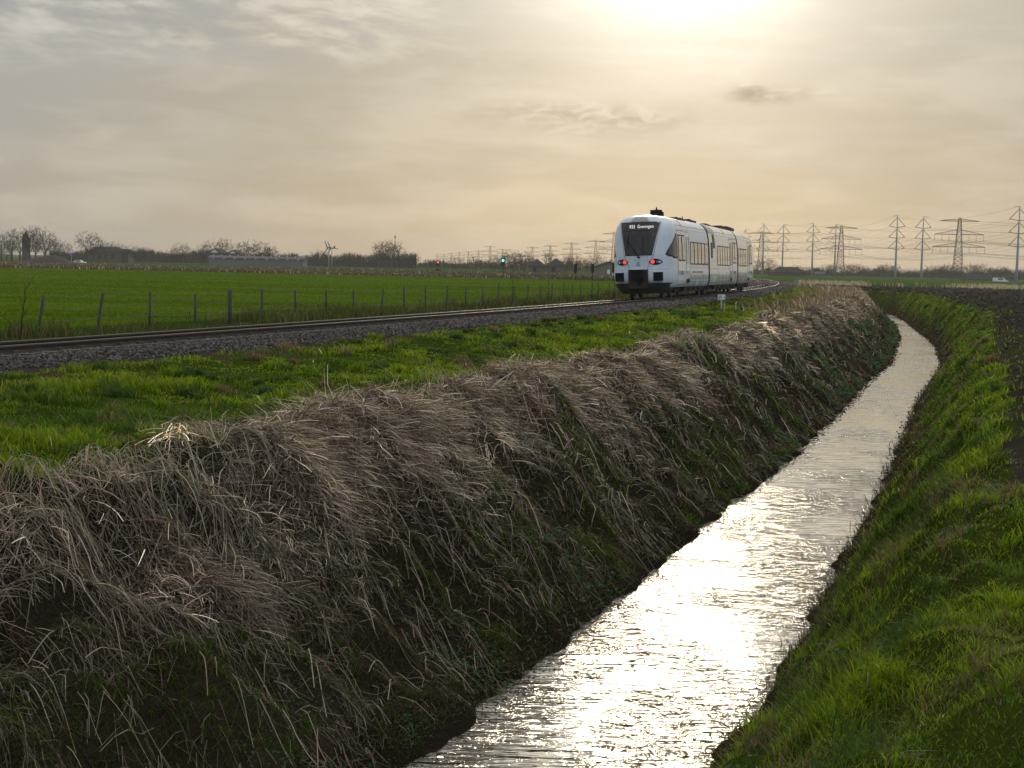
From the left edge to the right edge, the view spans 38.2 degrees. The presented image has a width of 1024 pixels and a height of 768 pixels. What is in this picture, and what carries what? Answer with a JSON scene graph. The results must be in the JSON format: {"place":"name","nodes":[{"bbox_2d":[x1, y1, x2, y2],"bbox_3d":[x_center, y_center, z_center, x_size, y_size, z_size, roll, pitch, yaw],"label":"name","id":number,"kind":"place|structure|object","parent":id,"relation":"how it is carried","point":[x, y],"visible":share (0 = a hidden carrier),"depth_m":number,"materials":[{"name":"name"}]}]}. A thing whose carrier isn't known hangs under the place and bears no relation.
{"place":"outdoors","nodes":[
{"label":"outdoors","id":0,"kind":"place"},
{"bbox_2d":[0,254,1023,767],"bbox_3d":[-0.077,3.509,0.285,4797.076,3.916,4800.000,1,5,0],"label":"ground","id":1,"kind":"structure","parent":0,"point":[930,642],"depth_m":14.31,"materials":[{"name":"green plant"}]},
{"bbox_2d":[0,230,9,260],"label":"bare tree","id":2,"kind":"object","parent":1,"relation":"on","point":[1,250],"visible":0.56,"depth_m":473.30,"materials":[{"name":"grey plant"}]},
{"bbox_2d":[0,239,14,260],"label":"bare tree","id":3,"kind":"object","parent":1,"relation":"on","point":[2,247],"visible":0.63,"depth_m":463.03,"materials":[{"name":"grey plant"}]},
{"bbox_2d":[2,229,24,261],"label":"bare tree","id":4,"kind":"object","parent":1,"relation":"on","point":[10,244],"visible":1,"depth_m":453.14,"materials":[{"name":"grey plant"}]},
{"bbox_2d":[9,230,28,260],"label":"bare tree","id":5,"kind":"object","parent":1,"relation":"on","point":[20,249],"visible":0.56,"depth_m":473.34,"materials":[{"name":"grey plant"}]},
{"bbox_2d":[22,231,29,260],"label":"church tower","id":6,"kind":"structure","parent":1,"relation":"on","point":[24,255],"depth_m":495.37,"materials":[{"name":"brick"}]},
{"bbox_2d":[19,276,33,339],"bbox_3d":[-11.719,-1.806,35.745,0.407,1.694,0.100,1,5,-4],"label":"sapling","id":7,"kind":"object","parent":1,"relation":"on","point":[23,310],"visible":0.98,"depth_m":35.74,"materials":[{"name":"brown plant"}]},
{"bbox_2d":[20,226,41,258],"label":"bare tree","id":8,"kind":"object","parent":1,"relation":"on","point":[28,249],"visible":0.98,"depth_m":452.78,"materials":[{"name":"grey plant"}]},
{"bbox_2d":[23,225,45,256],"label":"bare tree","id":9,"kind":"object","parent":1,"relation":"on","point":[36,249],"visible":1,"depth_m":453.10,"materials":[{"name":"grey plant"}]},
{"bbox_2d":[29,226,58,255],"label":"bare tree","id":10,"kind":"object","parent":1,"relation":"on","point":[49,241],"visible":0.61,"depth_m":482.48,"materials":[{"name":"grey plant"}]},
{"bbox_2d":[19,255,85,263],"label":"earth heap","id":11,"kind":"object","parent":1,"relation":"on","point":[50,259],"visible":0.73,"depth_m":426.35,"materials":[{"name":"grey"}]},
{"bbox_2d":[41,238,64,256],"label":"bare tree","id":12,"kind":"object","parent":1,"relation":"on","point":[48,245],"visible":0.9,"depth_m":452.98,"materials":[{"name":"grey plant"}]},
{"bbox_2d":[55,240,72,257],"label":"bare tree","id":13,"kind":"object","parent":1,"relation":"on","point":[65,254],"visible":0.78,"depth_m":517.89,"materials":[{"name":"grey plant"}]},
{"bbox_2d":[74,231,108,262],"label":"bare tree","id":14,"kind":"object","parent":1,"relation":"on","point":[88,249],"visible":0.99,"depth_m":498.05,"materials":[{"name":"grey plant"}]},
{"bbox_2d":[88,245,122,262],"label":"farmhouse","id":15,"kind":"object","parent":1,"relation":"on","point":[111,254],"visible":0.79,"depth_m":518.94,"materials":[{"name":"brick"}]},
{"bbox_2d":[122,249,133,262],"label":"farm barn","id":16,"kind":"structure","parent":1,"relation":"on","point":[126,258],"depth_m":524.81,"materials":[{"name":"brick"}]},
{"bbox_2d":[49,248,209,263],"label":"wood","id":17,"kind":"object","parent":1,"relation":"on","point":[152,257],"visible":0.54,"depth_m":570.59,"materials":[{"name":"plant"}]},
{"bbox_2d":[124,245,144,262],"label":"bare tree","id":18,"kind":"object","parent":1,"relation":"on","point":[135,252],"visible":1,"depth_m":518.08,"materials":[{"name":"grey plant"}]},
{"bbox_2d":[166,248,179,262],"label":"bare tree","id":19,"kind":"object","parent":1,"relation":"on","point":[172,257],"visible":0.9,"depth_m":528.23,"materials":[{"name":"grey plant"}]},
{"bbox_2d":[171,243,194,263],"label":"bare tree","id":20,"kind":"object","parent":1,"relation":"on","point":[180,248],"visible":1,"depth_m":508.06,"materials":[{"name":"grey plant"}]},
{"bbox_2d":[193,245,209,263],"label":"bare tree","id":21,"kind":"object","parent":1,"relation":"on","point":[200,250],"visible":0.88,"depth_m":518.06,"materials":[{"name":"grey plant"}]},
{"bbox_2d":[202,239,221,253],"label":"bare tree","id":22,"kind":"object","parent":1,"relation":"on","point":[210,246],"visible":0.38,"depth_m":526.93,"materials":[{"name":"grey plant"}]},
{"bbox_2d":[207,248,227,264],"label":"gabled house","id":23,"kind":"structure","parent":1,"relation":"on","point":[217,251],"depth_m":497.29,"materials":[{"name":"brick"}]},
{"bbox_2d":[217,238,234,251],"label":"bare tree","id":24,"kind":"object","parent":1,"relation":"on","point":[223,246],"visible":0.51,"depth_m":527.29,"materials":[{"name":"grey plant"}]},
{"bbox_2d":[226,250,246,255],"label":"gabled house","id":25,"kind":"structure","parent":1,"relation":"on","point":[235,253],"depth_m":497.30,"materials":[{"name":"brick"}]},
{"bbox_2d":[233,241,257,255],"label":"bare tree","id":26,"kind":"object","parent":1,"relation":"on","point":[244,246],"visible":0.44,"depth_m":538.15,"materials":[{"name":"grey plant"}]},
{"bbox_2d":[241,241,271,255],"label":"bare tree","id":27,"kind":"object","parent":1,"relation":"on","point":[253,250],"visible":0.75,"depth_m":532.62,"materials":[{"name":"grey plant"}]},
{"bbox_2d":[208,255,307,266],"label":"livestock shed","id":28,"kind":"structure","parent":1,"relation":"on","point":[254,260],"depth_m":473.57,"materials":[{"name":"white metal"}]},
{"bbox_2d":[0,261,614,279],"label":"reed belt","id":29,"kind":"object","parent":1,"relation":"on","point":[404,272],"visible":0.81,"depth_m":236.13,"materials":[{"name":"plant"}]},
{"bbox_2d":[0,267,617,332],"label":"meadow grass","id":30,"kind":"structure","parent":1,"relation":"on","point":[7,285],"depth_m":94.18,"materials":[{"name":"green plant"}]},
{"bbox_2d":[310,249,326,265],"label":"bare tree","id":31,"kind":"object","parent":1,"relation":"on","point":[318,263],"visible":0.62,"depth_m":557.97,"materials":[{"name":"grey plant"}]},
{"bbox_2d":[38,282,619,331],"bbox_3d":[-1.814,-4.192,71.155,0.799,1.287,69.539,3,5,17],"label":"wire fence","id":32,"kind":"object","parent":1,"relation":"on","point":[229,302],"visible":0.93,"depth_m":49.54,"materials":[{"name":"grey metal"}]},
{"bbox_2d":[251,251,417,267],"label":"tree belt","id":33,"kind":"object","parent":1,"relation":"on","point":[349,261],"visible":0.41,"depth_m":552.45,"materials":[{"name":"plant"}]},
{"bbox_2d":[0,286,735,341],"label":"fence weeds","id":34,"kind":"object","parent":1,"relation":"on","point":[317,314],"visible":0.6,"depth_m":50.44,"materials":[{"name":"green plant"}]},
{"bbox_2d":[372,241,386,267],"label":"bare tree","id":35,"kind":"object","parent":1,"relation":"on","point":[378,254],"visible":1,"depth_m":518.10,"materials":[{"name":"grey plant"}]},
{"bbox_2d":[379,239,392,267],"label":"bare tree","id":36,"kind":"object","parent":1,"relation":"on","point":[385,265],"visible":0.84,"depth_m":522.93,"materials":[{"name":"grey plant"}]},
{"bbox_2d":[384,241,397,267],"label":"bare tree","id":37,"kind":"object","parent":1,"relation":"on","point":[389,257],"visible":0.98,"depth_m":517.93,"materials":[{"name":"grey plant"}]},
{"bbox_2d":[389,241,405,267],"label":"bare tree","id":38,"kind":"object","parent":1,"relation":"on","point":[398,256],"visible":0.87,"depth_m":522.99,"materials":[{"name":"grey plant"}]},
{"bbox_2d":[0,279,796,373],"bbox_3d":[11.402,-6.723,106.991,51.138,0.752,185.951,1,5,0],"label":"ballast gravel","id":39,"kind":"structure","parent":1,"relation":"on","point":[184,347],"depth_m":33.30,"materials":[{"name":"grey gravel"}]},
{"bbox_2d":[0,279,778,356],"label":"railway track","id":40,"kind":"structure","parent":39,"relation":"on","point":[17,347],"depth_m":32.51,"materials":[{"name":"metal"}]},
{"bbox_2d":[614,207,752,298],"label":"passenger train","id":41,"kind":"object","parent":40,"relation":"on","point":[656,251],"visible":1,"depth_m":72.11,"materials":[{"name":"white paint"}]},
{"bbox_2d":[399,255,412,266],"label":"bare tree","id":42,"kind":"object","parent":1,"relation":"on","point":[406,261],"visible":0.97,"depth_m":537.98,"materials":[{"name":"grey plant"}]},
{"bbox_2d":[407,253,421,267],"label":"bare tree","id":43,"kind":"object","parent":1,"relation":"on","point":[413,260],"visible":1,"depth_m":537.43,"materials":[{"name":"grey plant"}]},
{"bbox_2d":[0,285,850,523],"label":"verge grass","id":44,"kind":"structure","parent":1,"relation":"on","point":[127,378],"depth_m":21.56,"materials":[{"name":"green plant"}]},
{"bbox_2d":[0,283,897,767],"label":"dead grass","id":45,"kind":"structure","parent":1,"relation":"on","point":[324,441],"depth_m":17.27,"materials":[{"name":"plant"}]},
{"bbox_2d":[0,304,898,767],"bbox_3d":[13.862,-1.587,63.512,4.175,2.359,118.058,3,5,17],"label":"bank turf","id":46,"kind":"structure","parent":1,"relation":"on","point":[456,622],"depth_m":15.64,"materials":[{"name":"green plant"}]},
{"bbox_2d":[0,308,898,767],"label":"moss and litter","id":47,"kind":"object","parent":1,"relation":"on","point":[774,394],"visible":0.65,"depth_m":19.07,"materials":[{"name":"plant"}]},
{"bbox_2d":[446,257,463,269],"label":"bare tree","id":48,"kind":"object","parent":1,"relation":"on","point":[451,264],"visible":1,"depth_m":518.31,"materials":[{"name":"grey plant"}]},
{"bbox_2d":[485,257,501,270],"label":"bare tree","id":49,"kind":"object","parent":1,"relation":"on","point":[494,265],"visible":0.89,"depth_m":467.90,"materials":[{"name":"grey plant"}]},
{"bbox_2d":[491,253,518,270],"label":"bare tree","id":50,"kind":"object","parent":1,"relation":"on","point":[509,265],"visible":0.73,"depth_m":477.94,"materials":[{"name":"grey plant"}]},
{"bbox_2d":[0,290,1015,767],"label":"grass tussocks","id":51,"kind":"object","parent":1,"relation":"on","point":[824,676],"depth_m":15.68,"materials":[{"name":"green plant"}]},
{"bbox_2d":[0,297,1022,767],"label":"broadleaf weeds","id":52,"kind":"object","parent":1,"relation":"on","point":[720,335],"visible":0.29,"depth_m":19.25,"materials":[{"name":"green plant"}]},
{"bbox_2d":[127,302,898,767],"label":"leafy weeds","id":53,"kind":"object","parent":1,"relation":"on","point":[883,350],"visible":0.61,"depth_m":19.00,"materials":[{"name":"green plant"}]},
{"bbox_2d":[501,249,524,270],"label":"bare tree","id":54,"kind":"object","parent":1,"relation":"on","point":[514,257],"visible":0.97,"depth_m":478.29,"materials":[{"name":"grey plant"}]},
{"bbox_2d":[417,258,613,271],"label":"distant hedges","id":55,"kind":"object","parent":1,"relation":"on","point":[467,264],"visible":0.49,"depth_m":588.28,"materials":[{"name":"plant"}]},
{"bbox_2d":[515,252,535,271],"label":"bare tree","id":56,"kind":"object","parent":1,"relation":"on","point":[524,265],"visible":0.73,"depth_m":488.00,"materials":[{"name":"grey plant"}]},
{"bbox_2d":[528,259,545,271],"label":"pyramid barn","id":57,"kind":"structure","parent":1,"relation":"on","point":[536,265],"depth_m":465.60,"materials":[{"name":"brick"}]},
{"bbox_2d":[541,251,555,264],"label":"bare tree","id":58,"kind":"object","parent":1,"relation":"on","point":[548,256],"visible":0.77,"depth_m":497.46,"materials":[{"name":"grey plant"}]},
{"bbox_2d":[546,258,565,272],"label":"pyramid barn","id":59,"kind":"structure","parent":1,"relation":"on","point":[555,265],"depth_m":465.61,"materials":[{"name":"brick"}]},
{"bbox_2d":[561,255,572,272],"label":"bare tree","id":60,"kind":"object","parent":1,"relation":"on","point":[567,263],"visible":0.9,"depth_m":478.16,"materials":[{"name":"grey plant"}]},
{"bbox_2d":[561,242,580,255],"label":"lattice pylon","id":61,"kind":"object","parent":1,"relation":"on","point":[571,247],"visible":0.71,"depth_m":955.57,"materials":[{"name":"grey metal"}]},
{"bbox_2d":[563,254,584,272],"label":"bare tree","id":62,"kind":"object","parent":1,"relation":"on","point":[573,259],"visible":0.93,"depth_m":478.19,"materials":[{"name":"grey plant"}]},
{"bbox_2d":[584,240,605,262],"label":"lattice pylon","id":63,"kind":"object","parent":1,"relation":"on","point":[595,248],"visible":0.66,"depth_m":895.98,"materials":[{"name":"grey metal"}]},
{"bbox_2d":[584,254,607,264],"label":"bare tree","id":64,"kind":"object","parent":1,"relation":"on","point":[598,258],"visible":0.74,"depth_m":487.69,"materials":[{"name":"grey plant"}]},
{"bbox_2d":[590,261,613,275],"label":"shed","id":65,"kind":"structure","parent":1,"relation":"on","point":[603,268],"depth_m":294.59,"materials":[{"name":"white metal"}]},
{"bbox_2d":[598,231,614,258],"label":"lattice pylon","id":66,"kind":"object","parent":1,"relation":"on","point":[609,247],"visible":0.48,"depth_m":836.49,"materials":[{"name":"grey metal"}]},
{"bbox_2d":[343,320,943,767],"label":"mud crumbs","id":67,"kind":"object","parent":1,"relation":"on","point":[703,534],"visible":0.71,"depth_m":23.29,"materials":[{"name":"soil"}]},
{"bbox_2d":[753,258,763,274],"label":"bare tree","id":68,"kind":"object","parent":1,"relation":"on","point":[756,268],"visible":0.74,"depth_m":637.63,"materials":[{"name":"grey plant"}]},
{"bbox_2d":[757,225,769,274],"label":"transmission tower","id":69,"kind":"structure","parent":1,"relation":"on","point":[763,249],"depth_m":673.09,"materials":[{"name":"metal"}]},
{"bbox_2d":[752,232,778,267],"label":"lattice pylon","id":70,"kind":"object","parent":1,"relation":"on","point":[761,244],"visible":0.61,"depth_m":735.94,"materials":[{"name":"grey metal"}]},
{"bbox_2d":[759,256,775,274],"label":"bare tree","id":71,"kind":"object","parent":1,"relation":"on","point":[767,263],"visible":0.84,"depth_m":674.23,"materials":[{"name":"grey plant"}]},
{"bbox_2d":[776,224,789,266],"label":"transmission tower","id":72,"kind":"structure","parent":1,"relation":"on","point":[783,245],"depth_m":675.71,"materials":[{"name":"metal"}]},
{"bbox_2d":[769,267,806,276],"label":"hip roof farm","id":73,"kind":"object","parent":1,"relation":"on","point":[789,271],"visible":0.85,"depth_m":554.13,"materials":[{"name":"brick"}]},
{"bbox_2d":[724,280,898,357],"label":"ditch reeds","id":74,"kind":"object","parent":1,"relation":"on","point":[831,292],"visible":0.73,"depth_m":87.19,"materials":[{"name":"plant"}]},
{"bbox_2d":[806,223,819,275],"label":"transmission tower","id":75,"kind":"structure","parent":1,"relation":"on","point":[812,248],"depth_m":654.20,"materials":[{"name":"metal"}]},
{"bbox_2d":[812,271,825,276],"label":"pale shed","id":76,"kind":"structure","parent":1,"relation":"on","point":[818,274],"depth_m":535.91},
{"bbox_2d":[817,265,834,275],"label":"bare tree","id":77,"kind":"object","parent":1,"relation":"on","point":[826,269],"visible":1,"depth_m":656.78,"materials":[{"name":"grey plant"}]},
{"bbox_2d":[829,224,840,275],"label":"transmission tower","id":78,"kind":"structure","parent":1,"relation":"on","point":[835,242],"depth_m":664.84,"materials":[{"name":"metal"}]},
{"bbox_2d":[819,225,861,276],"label":"lattice pylon","id":79,"kind":"object","parent":1,"relation":"on","point":[843,247],"visible":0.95,"depth_m":636.40,"materials":[{"name":"grey metal"}]},
{"bbox_2d":[845,264,858,276],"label":"bare tree","id":80,"kind":"object","parent":1,"relation":"on","point":[850,269],"visible":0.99,"depth_m":647.63,"materials":[{"name":"grey plant"}]},
{"bbox_2d":[693,289,1023,767],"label":"bank grass","id":81,"kind":"structure","parent":1,"relation":"on","point":[976,621],"depth_m":8.88,"materials":[{"name":"green plant"}]},
{"bbox_2d":[713,317,1015,766],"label":"dead thatch","id":82,"kind":"object","parent":1,"relation":"on","point":[875,590],"visible":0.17,"depth_m":12.61,"materials":[{"name":"plant"}]},
{"bbox_2d":[860,267,882,276],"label":"bare tree","id":83,"kind":"object","parent":1,"relation":"on","point":[868,274],"visible":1,"depth_m":638.00,"materials":[{"name":"grey plant"}]},
{"bbox_2d":[878,264,893,277],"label":"bare tree","id":84,"kind":"object","parent":1,"relation":"on","point":[884,269],"visible":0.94,"depth_m":652.51,"materials":[{"name":"grey plant"}]},
{"bbox_2d":[753,266,1023,279],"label":"hazy wood","id":85,"kind":"object","parent":1,"relation":"on","point":[929,275],"visible":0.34,"depth_m":703.47,"materials":[{"name":"plant"}]},
{"bbox_2d":[888,215,904,276],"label":"transmission tower","id":86,"kind":"structure","parent":1,"relation":"on","point":[896,249],"depth_m":536.46,"materials":[{"name":"metal"}]},
{"bbox_2d":[795,279,1023,289],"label":"field edge reeds","id":87,"kind":"object","parent":1,"relation":"on","point":[980,285],"visible":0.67,"depth_m":188.12,"materials":[{"name":"plant"}]},
{"bbox_2d":[811,283,1023,611],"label":"soil clods","id":88,"kind":"object","parent":1,"relation":"on","point":[1010,294],"visible":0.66,"depth_m":104.86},
{"bbox_2d":[914,216,930,278],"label":"transmission tower","id":89,"kind":"structure","parent":1,"relation":"on","point":[921,265],"depth_m":540.01,"materials":[{"name":"metal"}]},
{"bbox_2d":[925,264,942,278],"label":"bare tree","id":90,"kind":"object","parent":1,"relation":"on","point":[935,271],"visible":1,"depth_m":657.73,"materials":[{"name":"grey plant"}]},
{"bbox_2d":[938,264,962,278],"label":"bare tree","id":91,"kind":"object","parent":1,"relation":"on","point":[949,268],"visible":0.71,"depth_m":671.03,"materials":[{"name":"grey plant"}]},
{"bbox_2d":[932,217,984,280],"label":"lattice pylon","id":92,"kind":"object","parent":1,"relation":"on","point":[955,251],"visible":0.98,"depth_m":516.81,"materials":[{"name":"grey metal"}]},
{"bbox_2d":[950,267,968,278],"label":"bare tree","id":93,"kind":"object","parent":1,"relation":"on","point":[960,270],"visible":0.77,"depth_m":648.84,"materials":[{"name":"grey plant"}]},
{"bbox_2d":[962,274,993,280],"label":"dark barn","id":94,"kind":"structure","parent":1,"relation":"on","point":[983,277],"depth_m":555.65,"materials":[{"name":"brick"}]},
{"bbox_2d":[973,264,989,273],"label":"bare tree","id":95,"kind":"object","parent":1,"relation":"on","point":[981,272],"visible":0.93,"depth_m":639.26,"materials":[{"name":"grey plant"}]},
{"bbox_2d":[992,265,1008,275],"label":"bare tree","id":96,"kind":"object","parent":1,"relation":"on","point":[1004,268],"visible":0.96,"depth_m":653.53,"materials":[{"name":"grey plant"}]},
{"bbox_2d":[992,278,1008,281],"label":"van","id":97,"kind":"object","parent":1,"relation":"on","point":[1000,279],"visible":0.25,"depth_m":517.61,"materials":[{"name":"white"}]},
{"bbox_2d":[999,276,1014,280],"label":"pale house","id":98,"kind":"structure","parent":1,"relation":"on","point":[1010,278],"depth_m":586.04,"materials":[{"name":"tile"}]},
{"bbox_2d":[1008,206,1023,282],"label":"transmission tower","id":99,"kind":"structure","parent":1,"relation":"on","point":[1017,259],"depth_m":445.97,"materials":[{"name":"metal"}]},
{"bbox_2d":[0,0,1023,273],"label":"sky","id":100,"kind":"structure","parent":0,"point":[441,127],"materials":[{"name":"beige"}]},
{"bbox_2d":[405,314,938,767],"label":"water","id":101,"kind":"structure","parent":0,"point":[659,673],"depth_m":17.60,"materials":[{"name":"grey liquid"}]},
{"bbox_2d":[299,315,946,767],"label":"waterside rushes","id":102,"kind":"object","parent":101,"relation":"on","point":[891,467],"visible":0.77,"depth_m":21.51,"materials":[{"name":"plant"}]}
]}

